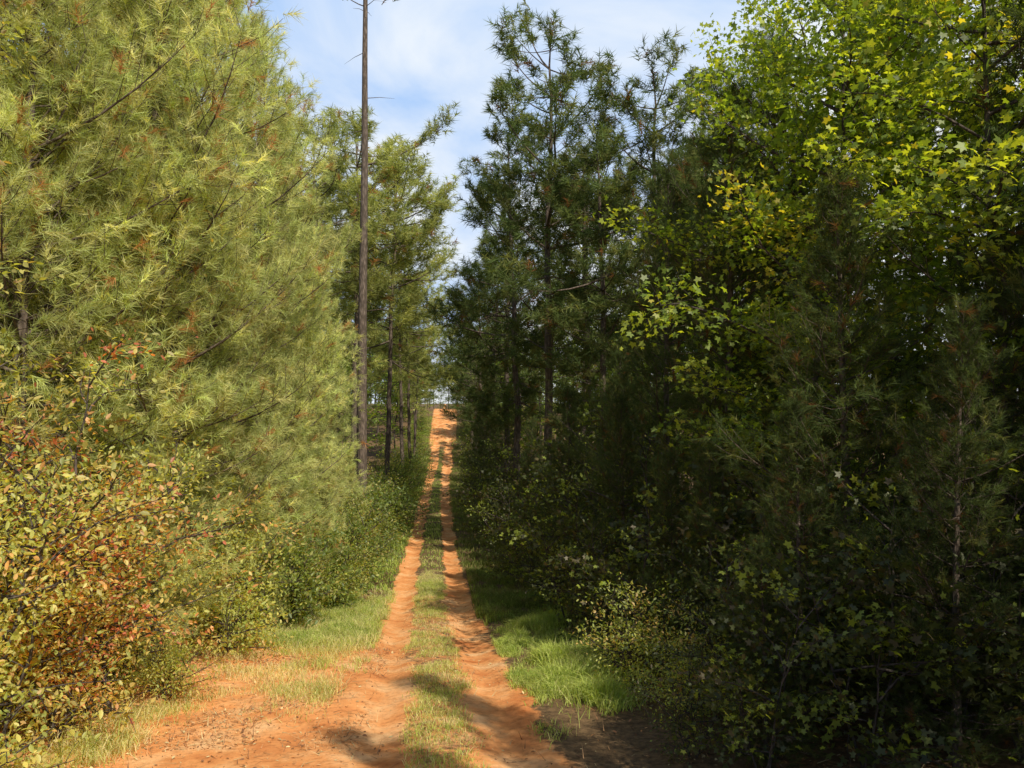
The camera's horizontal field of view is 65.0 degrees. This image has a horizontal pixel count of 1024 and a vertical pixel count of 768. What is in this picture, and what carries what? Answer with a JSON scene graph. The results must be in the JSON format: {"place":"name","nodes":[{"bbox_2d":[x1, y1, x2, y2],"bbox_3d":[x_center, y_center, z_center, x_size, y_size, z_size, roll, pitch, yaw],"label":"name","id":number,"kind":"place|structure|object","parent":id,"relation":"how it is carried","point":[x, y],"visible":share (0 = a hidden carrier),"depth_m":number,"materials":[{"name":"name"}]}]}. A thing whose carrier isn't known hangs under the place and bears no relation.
{"place":"outdoors","nodes":[
{"label":"outdoors","id":0,"kind":"place"},
{"bbox_2d":[248,408,611,767],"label":"dirt road","id":1,"kind":"structure","parent":0,"point":[510,716],"depth_m":11.47,"materials":[{"name":"soil"}]},
{"bbox_2d":[0,404,1023,767],"bbox_3d":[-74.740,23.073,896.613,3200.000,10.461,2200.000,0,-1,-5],"label":"ground","id":2,"kind":"structure","parent":0,"point":[624,746],"depth_m":10.09,"materials":[{"name":"soil"}]},
{"bbox_2d":[0,4,91,622],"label":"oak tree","id":3,"kind":"object","parent":2,"relation":"on","point":[25,264],"visible":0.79,"depth_m":9.61,"materials":[{"name":"green plant"}]},
{"bbox_2d":[0,631,110,767],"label":"bush","id":4,"kind":"object","parent":2,"relation":"on","point":[59,761],"visible":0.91,"depth_m":7.55,"materials":[{"name":"green plant"}]},
{"bbox_2d":[0,466,136,706],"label":"sapling","id":5,"kind":"object","parent":2,"relation":"on","point":[43,595],"visible":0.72,"depth_m":8.14,"materials":[{"name":"green plant"}]},
{"bbox_2d":[0,514,187,746],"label":"sapling","id":6,"kind":"object","parent":2,"relation":"on","point":[75,675],"visible":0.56,"depth_m":9.56,"materials":[{"name":"green plant"}]},
{"bbox_2d":[0,407,199,767],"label":"sapling","id":7,"kind":"object","parent":2,"relation":"on","point":[16,550],"visible":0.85,"depth_m":8.61,"materials":[{"name":"green plant"}]},
{"bbox_2d":[0,0,225,591],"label":"pine tree","id":8,"kind":"object","parent":2,"relation":"on","point":[120,22],"visible":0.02,"depth_m":15.93,"materials":[{"name":"green plant"}]},
{"bbox_2d":[0,0,234,688],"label":"pine tree","id":9,"kind":"object","parent":2,"relation":"on","point":[26,187],"visible":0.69,"depth_m":12.29,"materials":[{"name":"green plant"}]},
{"bbox_2d":[0,4,238,578],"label":"oak tree","id":10,"kind":"object","parent":2,"relation":"on","point":[58,299],"visible":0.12,"depth_m":13.47,"materials":[{"name":"green plant"}]},
{"bbox_2d":[0,315,241,753],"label":"sapling","id":11,"kind":"object","parent":2,"relation":"on","point":[98,543],"visible":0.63,"depth_m":10.00,"materials":[{"name":"green plant"}]},
{"bbox_2d":[0,416,278,723],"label":"sapling","id":12,"kind":"object","parent":2,"relation":"on","point":[151,545],"visible":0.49,"depth_m":10.63,"materials":[{"name":"green plant"}]},
{"bbox_2d":[1,404,291,708],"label":"sapling","id":13,"kind":"object","parent":2,"relation":"on","point":[162,583],"visible":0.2,"depth_m":12.65,"materials":[{"name":"green plant"}]},
{"bbox_2d":[105,450,200,683],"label":"pine tree","id":14,"kind":"object","parent":2,"relation":"on","point":[170,589],"visible":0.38,"depth_m":12.81,"materials":[{"name":"green plant"}]},
{"bbox_2d":[0,0,336,681],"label":"pine tree","id":15,"kind":"object","parent":2,"relation":"on","point":[180,134],"visible":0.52,"depth_m":14.12,"materials":[{"name":"green plant"}]},
{"bbox_2d":[110,597,234,703],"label":"bush","id":16,"kind":"object","parent":2,"relation":"on","point":[159,674],"visible":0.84,"depth_m":11.67,"materials":[{"name":"green plant"}]},
{"bbox_2d":[34,0,345,629],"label":"pine tree","id":17,"kind":"object","parent":2,"relation":"on","point":[270,124],"visible":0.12,"depth_m":17.84,"materials":[{"name":"green plant"}]},
{"bbox_2d":[162,529,297,659],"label":"bush","id":18,"kind":"object","parent":2,"relation":"on","point":[227,639],"visible":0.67,"depth_m":14.80,"materials":[{"name":"green plant"}]},
{"bbox_2d":[170,476,339,646],"bbox_3d":[-5.931,3.648,16.565,4.094,3.594,4.288,0,-1,0],"label":"bush","id":19,"kind":"object","parent":2,"relation":"on","point":[244,539],"visible":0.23,"depth_m":16.26,"materials":[{"name":"green plant"}]},
{"bbox_2d":[239,482,294,627],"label":"pine tree","id":20,"kind":"object","parent":2,"relation":"on","point":[272,551],"visible":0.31,"depth_m":17.90,"materials":[{"name":"green plant"}]},
{"bbox_2d":[162,7,372,591],"bbox_3d":[-7.310,-1.993,21.914,6.705,16.493,7.098,0,-1,-23],"label":"pine tree","id":21,"kind":"object","parent":2,"relation":"on","point":[295,461],"visible":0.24,"depth_m":21.46,"materials":[{"name":"green plant"}]},
{"bbox_2d":[206,120,359,464],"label":"pine tree","id":22,"kind":"object","parent":2,"relation":"on","point":[337,209],"visible":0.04,"depth_m":43.76,"materials":[{"name":"green plant"}]},
{"bbox_2d":[217,505,359,627],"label":"bush","id":23,"kind":"object","parent":2,"relation":"on","point":[295,609],"visible":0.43,"depth_m":18.68,"materials":[{"name":"green plant"}]},
{"bbox_2d":[209,108,368,549],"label":"pine tree","id":24,"kind":"object","parent":2,"relation":"on","point":[324,366],"visible":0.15,"depth_m":25.63,"materials":[{"name":"green plant"}]},
{"bbox_2d":[248,220,366,526],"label":"pine tree","id":25,"kind":"object","parent":2,"relation":"on","point":[334,414],"visible":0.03,"depth_m":30.83,"materials":[{"name":"green plant"}]},
{"bbox_2d":[237,484,383,604],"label":"bush","id":26,"kind":"object","parent":2,"relation":"on","point":[334,544],"visible":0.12,"depth_m":22.39,"materials":[{"name":"green plant"}]},
{"bbox_2d":[272,534,370,616],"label":"bush","id":27,"kind":"object","parent":2,"relation":"on","point":[324,579],"visible":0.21,"depth_m":20.52,"materials":[{"name":"green plant"}]},
{"bbox_2d":[0,414,656,767],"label":"grass","id":28,"kind":"structure","parent":2,"relation":"on","point":[561,665],"depth_m":14.15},
{"bbox_2d":[276,108,398,457],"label":"pine tree","id":29,"kind":"object","parent":2,"relation":"on","point":[341,167],"visible":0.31,"depth_m":40.33,"materials":[{"name":"green plant"}]},
{"bbox_2d":[279,517,401,610],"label":"bush","id":30,"kind":"object","parent":2,"relation":"on","point":[344,569],"visible":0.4,"depth_m":22.01,"materials":[{"name":"green plant"}]},
{"bbox_2d":[336,447,372,548],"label":"pine tree","id":31,"kind":"object","parent":2,"relation":"on","point":[357,499],"visible":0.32,"depth_m":31.73,"materials":[{"name":"green plant"}]},
{"bbox_2d":[264,100,461,481],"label":"pine tree","id":32,"kind":"object","parent":2,"relation":"on","point":[388,160],"visible":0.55,"depth_m":45.12,"materials":[{"name":"green plant"}]},
{"bbox_2d":[333,470,406,559],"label":"bush","id":33,"kind":"object","parent":2,"relation":"on","point":[384,508],"visible":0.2,"depth_m":33.10,"materials":[{"name":"green plant"}]},
{"bbox_2d":[340,0,400,539],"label":"pine tree","id":34,"kind":"object","parent":2,"relation":"on","point":[362,416],"visible":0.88,"depth_m":35.56,"materials":[{"name":"brown plant"}]},
{"bbox_2d":[332,476,409,556],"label":"bush","id":35,"kind":"object","parent":2,"relation":"on","point":[388,517],"visible":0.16,"depth_m":35.93,"materials":[{"name":"green plant"}]},
{"bbox_2d":[332,488,414,585],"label":"bush","id":36,"kind":"object","parent":2,"relation":"on","point":[354,527],"visible":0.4,"depth_m":27.44,"materials":[{"name":"green plant"}]},
{"bbox_2d":[323,146,461,511],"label":"pine tree","id":37,"kind":"object","parent":2,"relation":"on","point":[428,222],"visible":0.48,"depth_m":49.50,"materials":[{"name":"green plant"}]},
{"bbox_2d":[356,459,428,539],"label":"bush","id":38,"kind":"object","parent":2,"relation":"on","point":[410,498],"visible":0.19,"depth_m":39.91,"materials":[{"name":"green plant"}]},
{"bbox_2d":[369,356,426,456],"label":"broadleaf tree","id":39,"kind":"object","parent":2,"relation":"on","point":[395,428],"visible":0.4,"depth_m":91.39,"materials":[{"name":"green plant"}]},
{"bbox_2d":[367,454,432,529],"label":"bush","id":40,"kind":"object","parent":2,"relation":"on","point":[396,481],"visible":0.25,"depth_m":44.59,"materials":[{"name":"green plant"}]},
{"bbox_2d":[334,133,466,447],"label":"pine tree","id":41,"kind":"object","parent":2,"relation":"on","point":[411,277],"visible":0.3,"depth_m":54.95,"materials":[{"name":"green plant"}]},
{"bbox_2d":[367,450,433,510],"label":"bush","id":42,"kind":"object","parent":2,"relation":"on","point":[403,471],"visible":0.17,"depth_m":50.10,"materials":[{"name":"green plant"}]},
{"bbox_2d":[351,256,452,484],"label":"pine tree","id":43,"kind":"object","parent":2,"relation":"on","point":[423,360],"visible":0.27,"depth_m":68.44,"materials":[{"name":"green plant"}]},
{"bbox_2d":[383,303,449,478],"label":"pine tree","id":44,"kind":"object","parent":2,"relation":"on","point":[425,400],"visible":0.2,"depth_m":78.37,"materials":[{"name":"green plant"}]},
{"bbox_2d":[367,219,467,470],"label":"pine tree","id":45,"kind":"object","parent":2,"relation":"on","point":[430,333],"visible":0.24,"depth_m":61.34,"materials":[{"name":"green plant"}]},
{"bbox_2d":[5,595,923,767],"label":"fallen leaves","id":46,"kind":"object","parent":2,"relation":"on","point":[243,728],"visible":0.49,"depth_m":10.51,"materials":[{"name":"brown plant"}]},
{"bbox_2d":[434,268,520,477],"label":"pine tree","id":47,"kind":"object","parent":2,"relation":"on","point":[457,383],"visible":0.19,"depth_m":65.80,"materials":[{"name":"green plant"}]},
{"bbox_2d":[446,449,523,529],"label":"bush","id":48,"kind":"object","parent":2,"relation":"on","point":[479,489],"visible":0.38,"depth_m":41.79,"materials":[{"name":"green plant"}]},
{"bbox_2d":[460,387,512,502],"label":"pine tree","id":49,"kind":"object","parent":2,"relation":"on","point":[479,428],"visible":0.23,"depth_m":52.89,"materials":[{"name":"green plant"}]},
{"bbox_2d":[442,437,543,544],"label":"bush","id":50,"kind":"object","parent":2,"relation":"on","point":[504,473],"visible":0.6,"depth_m":35.69,"materials":[{"name":"green plant"}]},
{"bbox_2d":[449,229,544,488],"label":"pine tree","id":51,"kind":"object","parent":2,"relation":"on","point":[473,391],"visible":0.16,"depth_m":57.09,"materials":[{"name":"green plant"}]},
{"bbox_2d":[457,476,537,563],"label":"bush","id":52,"kind":"object","parent":2,"relation":"on","point":[502,519],"visible":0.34,"depth_m":30.85,"materials":[{"name":"green plant"}]},
{"bbox_2d":[474,384,526,524],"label":"pine tree","id":53,"kind":"object","parent":2,"relation":"on","point":[504,431],"visible":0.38,"depth_m":43.02,"materials":[{"name":"green plant"}]},
{"bbox_2d":[440,179,564,510],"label":"pine tree","id":54,"kind":"object","parent":2,"relation":"on","point":[456,292],"visible":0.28,"depth_m":46.81,"materials":[{"name":"green plant"}]},
{"bbox_2d":[418,112,601,524],"bbox_3d":[-0.199,-3.207,40.262,9.890,22.039,7.446,-2,-3,38],"label":"pine tree","id":55,"kind":"object","parent":2,"relation":"on","point":[517,392],"visible":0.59,"depth_m":39.48,"materials":[{"name":"green plant"}]},
{"bbox_2d":[473,470,570,584],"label":"bush","id":56,"kind":"object","parent":2,"relation":"on","point":[505,535],"visible":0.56,"depth_m":25.87,"materials":[{"name":"green plant"}]},
{"bbox_2d":[493,416,551,561],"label":"pine tree","id":57,"kind":"object","parent":2,"relation":"on","point":[529,451],"visible":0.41,"depth_m":30.48,"materials":[{"name":"green plant"}]},
{"bbox_2d":[485,487,601,606],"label":"bush","id":58,"kind":"object","parent":2,"relation":"on","point":[537,566],"visible":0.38,"depth_m":21.40,"materials":[{"name":"green plant"}]},
{"bbox_2d":[499,461,632,630],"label":"bush","id":59,"kind":"object","parent":2,"relation":"on","point":[566,521],"visible":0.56,"depth_m":18.42,"materials":[{"name":"green plant"}]},
{"bbox_2d":[469,0,664,524],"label":"pine tree","id":60,"kind":"object","parent":2,"relation":"on","point":[564,80],"visible":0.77,"depth_m":34.39,"materials":[{"name":"green plant"}]},
{"bbox_2d":[525,384,617,590],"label":"pine tree","id":61,"kind":"object","parent":2,"relation":"on","point":[570,394],"visible":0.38,"depth_m":23.69,"materials":[{"name":"green plant"}]},
{"bbox_2d":[511,416,636,572],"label":"bush","id":62,"kind":"object","parent":2,"relation":"on","point":[544,463],"visible":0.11,"depth_m":27.04,"materials":[{"name":"green plant"}]},
{"bbox_2d":[494,409,659,592],"bbox_3d":[2.884,3.346,21.506,4.843,5.330,5.369,-1,-1,32],"label":"bush","id":63,"kind":"object","parent":2,"relation":"on","point":[580,499],"visible":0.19,"depth_m":21.47,"materials":[{"name":"green plant"}]},
{"bbox_2d":[523,141,631,443],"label":"pine tree","id":64,"kind":"object","parent":2,"relation":"on","point":[583,364],"visible":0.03,"depth_m":50.06,"materials":[{"name":"green plant"}]},
{"bbox_2d":[493,100,675,483],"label":"pine tree","id":65,"kind":"object","parent":2,"relation":"on","point":[569,366],"visible":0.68,"depth_m":30.54,"materials":[{"name":"green plant"}]},
{"bbox_2d":[519,133,660,471],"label":"pine tree","id":66,"kind":"object","parent":2,"relation":"on","point":[585,321],"visible":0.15,"depth_m":40.17,"materials":[{"name":"green plant"}]},
{"bbox_2d":[515,495,675,644],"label":"bush","id":67,"kind":"object","parent":2,"relation":"on","point":[577,591],"visible":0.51,"depth_m":15.99,"materials":[{"name":"green plant"}]},
{"bbox_2d":[519,389,671,537],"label":"bush","id":68,"kind":"object","parent":2,"relation":"on","point":[538,440],"visible":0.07,"depth_m":25.42,"materials":[{"name":"green plant"}]},
{"bbox_2d":[553,343,660,579],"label":"pine tree","id":69,"kind":"object","parent":2,"relation":"on","point":[617,364],"visible":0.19,"depth_m":24.21,"materials":[{"name":"green plant"}]},
{"bbox_2d":[569,389,669,625],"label":"pine tree","id":70,"kind":"object","parent":2,"relation":"on","point":[620,400],"visible":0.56,"depth_m":17.58,"materials":[{"name":"green plant"}]},
{"bbox_2d":[525,25,738,507],"bbox_3d":[5.786,-3.392,30.909,9.350,20.468,8.572,0,-1,-20],"label":"pine tree","id":71,"kind":"object","parent":2,"relation":"on","point":[604,94],"visible":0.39,"depth_m":30.33,"materials":[{"name":"green plant"}]},
{"bbox_2d":[544,470,723,656],"bbox_3d":[2.526,3.231,14.095,3.019,3.614,3.161,1,-1,-34],"label":"bush","id":72,"kind":"object","parent":2,"relation":"on","point":[603,570],"visible":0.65,"depth_m":14.19,"materials":[{"name":"green plant"}]},
{"bbox_2d":[562,572,711,705],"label":"bush","id":73,"kind":"object","parent":2,"relation":"on","point":[626,635],"visible":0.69,"depth_m":11.88,"materials":[{"name":"green plant"}]},
{"bbox_2d":[544,405,749,619],"bbox_3d":[3.600,2.945,17.843,4.497,4.949,4.985,1,-1,-32],"label":"bush","id":74,"kind":"object","parent":2,"relation":"on","point":[649,436],"visible":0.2,"depth_m":17.52,"materials":[{"name":"green plant"}]},
{"bbox_2d":[538,144,770,607],"bbox_3d":[3.374,-0.159,20.172,5.502,11.867,5.737,0,0,-7],"label":"pine tree","id":75,"kind":"object","parent":2,"relation":"on","point":[679,205],"visible":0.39,"depth_m":20.08,"materials":[{"name":"green plant"}]},
{"bbox_2d":[607,445,720,665],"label":"pine tree","id":76,"kind":"object","parent":2,"relation":"on","point":[670,457],"visible":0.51,"depth_m":13.61,"materials":[{"name":"green plant"}]},
{"bbox_2d":[593,523,748,683],"bbox_3d":[2.561,3.416,12.542,2.684,2.665,2.422,1,-1,-25],"label":"bush","id":77,"kind":"object","parent":2,"relation":"on","point":[674,596],"visible":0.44,"depth_m":12.24,"materials":[{"name":"green plant"}]},
{"bbox_2d":[607,599,737,718],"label":"bush","id":78,"kind":"object","parent":2,"relation":"on","point":[679,639],"visible":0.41,"depth_m":10.73,"materials":[{"name":"green plant"}]},
{"bbox_2d":[620,633,764,766],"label":"bush","id":79,"kind":"object","parent":2,"relation":"on","point":[679,724],"visible":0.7,"depth_m":8.88,"materials":[{"name":"green plant"}]},
{"bbox_2d":[636,438,758,687],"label":"pine tree","id":80,"kind":"object","parent":2,"relation":"on","point":[709,480],"visible":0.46,"depth_m":12.30,"materials":[{"name":"green plant"}]},
{"bbox_2d":[636,144,767,549],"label":"pine tree","id":81,"kind":"object","parent":2,"relation":"on","point":[692,189],"visible":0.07,"depth_m":24.52,"materials":[{"name":"green plant"}]},
{"bbox_2d":[616,60,855,640],"bbox_3d":[4.715,-0.653,15.863,5.737,11.867,5.502,2,-1,-31],"label":"pine tree","id":82,"kind":"object","parent":2,"relation":"on","point":[731,289],"visible":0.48,"depth_m":16.02,"materials":[{"name":"green plant"}]},
{"bbox_2d":[642,55,844,558],"bbox_3d":[7.737,-2.381,27.496,5.957,17.631,7.912,0,-2,-31],"label":"pine tree","id":83,"kind":"object","parent":2,"relation":"on","point":[682,144],"visible":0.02,"depth_m":27.67,"materials":[{"name":"green plant"}]},
{"bbox_2d":[624,518,866,743],"bbox_3d":[3.124,3.064,9.996,2.684,2.665,2.422,1,-2,-43],"label":"bush","id":84,"kind":"object","parent":2,"relation":"on","point":[709,642],"visible":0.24,"depth_m":10.07,"materials":[{"name":"green plant"}]},
{"bbox_2d":[705,533,829,767],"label":"pine tree","id":85,"kind":"object","parent":2,"relation":"on","point":[757,560],"visible":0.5,"depth_m":8.71,"materials":[{"name":"green plant"}]},
{"bbox_2d":[577,0,980,617],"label":"sweetgum tree","id":86,"kind":"object","parent":2,"relation":"on","point":[776,96],"visible":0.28,"depth_m":15.25,"materials":[{"name":"green plant"}]},
{"bbox_2d":[657,549,900,767],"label":"bush","id":87,"kind":"object","parent":2,"relation":"on","point":[750,683],"visible":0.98,"depth_m":7.98,"materials":[{"name":"green plant"}]},
{"bbox_2d":[649,16,912,612],"bbox_3d":[6.441,-1.529,17.913,6.780,14.025,6.502,1,0,-35],"label":"pine tree","id":88,"kind":"object","parent":2,"relation":"on","point":[764,125],"visible":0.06,"depth_m":18.22,"materials":[{"name":"green plant"}]},
{"bbox_2d":[646,355,921,654],"bbox_3d":[4.439,2.136,13.402,4.742,5.421,4.529,0,-1,-5],"label":"bush","id":89,"kind":"object","parent":2,"relation":"on","point":[693,466],"visible":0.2,"depth_m":13.16,"materials":[{"name":"green plant"}]},
{"bbox_2d":[691,388,884,752],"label":"pine tree","id":90,"kind":"object","parent":2,"relation":"on","point":[784,489],"visible":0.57,"depth_m":9.62,"materials":[{"name":"green plant"}]},
{"bbox_2d":[670,451,934,709],"bbox_3d":[3.674,2.668,11.113,3.460,3.807,3.835,0,-1,-19],"label":"bush","id":91,"kind":"object","parent":2,"relation":"on","point":[729,549],"visible":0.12,"depth_m":11.02,"materials":[{"name":"green plant"}]},
{"bbox_2d":[615,0,1023,641],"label":"sweetgum tree","id":92,"kind":"object","parent":2,"relation":"on","point":[859,32],"visible":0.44,"depth_m":12.67,"materials":[{"name":"green plant"}]},
{"bbox_2d":[690,160,982,726],"bbox_3d":[4.135,0.782,11.004,4.201,7.552,4.381,-3,-2,40],"label":"pine tree","id":93,"kind":"object","parent":2,"relation":"on","point":[834,253],"visible":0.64,"depth_m":10.52,"materials":[{"name":"green plant"}]},
{"bbox_2d":[717,0,1023,693],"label":"sweetgum tree","id":94,"kind":"object","parent":2,"relation":"on","point":[992,180],"visible":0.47,"depth_m":10.56,"materials":[{"name":"green plant"}]},
{"bbox_2d":[717,436,1023,767],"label":"bush","id":95,"kind":"object","parent":2,"relation":"on","point":[878,668],"visible":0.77,"depth_m":8.04,"materials":[{"name":"green plant"}]},
{"bbox_2d":[723,0,1020,610],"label":"pine tree","id":96,"kind":"object","parent":2,"relation":"on","point":[903,29],"visible":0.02,"depth_m":15.24,"materials":[{"name":"green plant"}]},
{"bbox_2d":[738,0,1023,602],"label":"broadleaf tree","id":97,"kind":"object","parent":2,"relation":"on","point":[910,64],"visible":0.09,"depth_m":14.32,"materials":[{"name":"green plant"}]},
{"bbox_2d":[741,0,1023,619],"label":"sweetgum tree","id":98,"kind":"object","parent":2,"relation":"on","point":[958,13],"visible":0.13,"depth_m":13.24,"materials":[{"name":"green plant"}]},
{"bbox_2d":[793,429,1023,750],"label":"bush","id":99,"kind":"object","parent":2,"relation":"on","point":[886,594],"visible":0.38,"depth_m":8.61,"materials":[{"name":"green plant"}]},
{"bbox_2d":[814,290,1023,767],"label":"pine tree","id":100,"kind":"object","parent":2,"relation":"on","point":[955,716],"visible":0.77,"depth_m":8.27,"materials":[{"name":"green plant"}]},
{"bbox_2d":[832,0,1023,683],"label":"pine tree","id":101,"kind":"object","parent":2,"relation":"on","point":[1016,13],"visible":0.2,"depth_m":11.00,"materials":[{"name":"green plant"}]},
{"bbox_2d":[843,438,1023,763],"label":"bush","id":102,"kind":"object","parent":2,"relation":"on","point":[981,689],"visible":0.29,"depth_m":8.28,"materials":[{"name":"green plant"}]},
{"bbox_2d":[860,208,1023,740],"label":"pine tree","id":103,"kind":"object","parent":2,"relation":"on","point":[1004,312],"visible":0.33,"depth_m":9.58,"materials":[{"name":"green plant"}]},
{"bbox_2d":[969,236,1023,600],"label":"pine tree","id":104,"kind":"object","parent":2,"relation":"on","point":[1018,282],"visible":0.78,"depth_m":9.23,"materials":[{"name":"green plant"}]},
{"bbox_2d":[18,0,1023,403],"label":"sky","id":105,"kind":"structure","parent":0,"point":[424,55],"materials":[{"name":"blue"}]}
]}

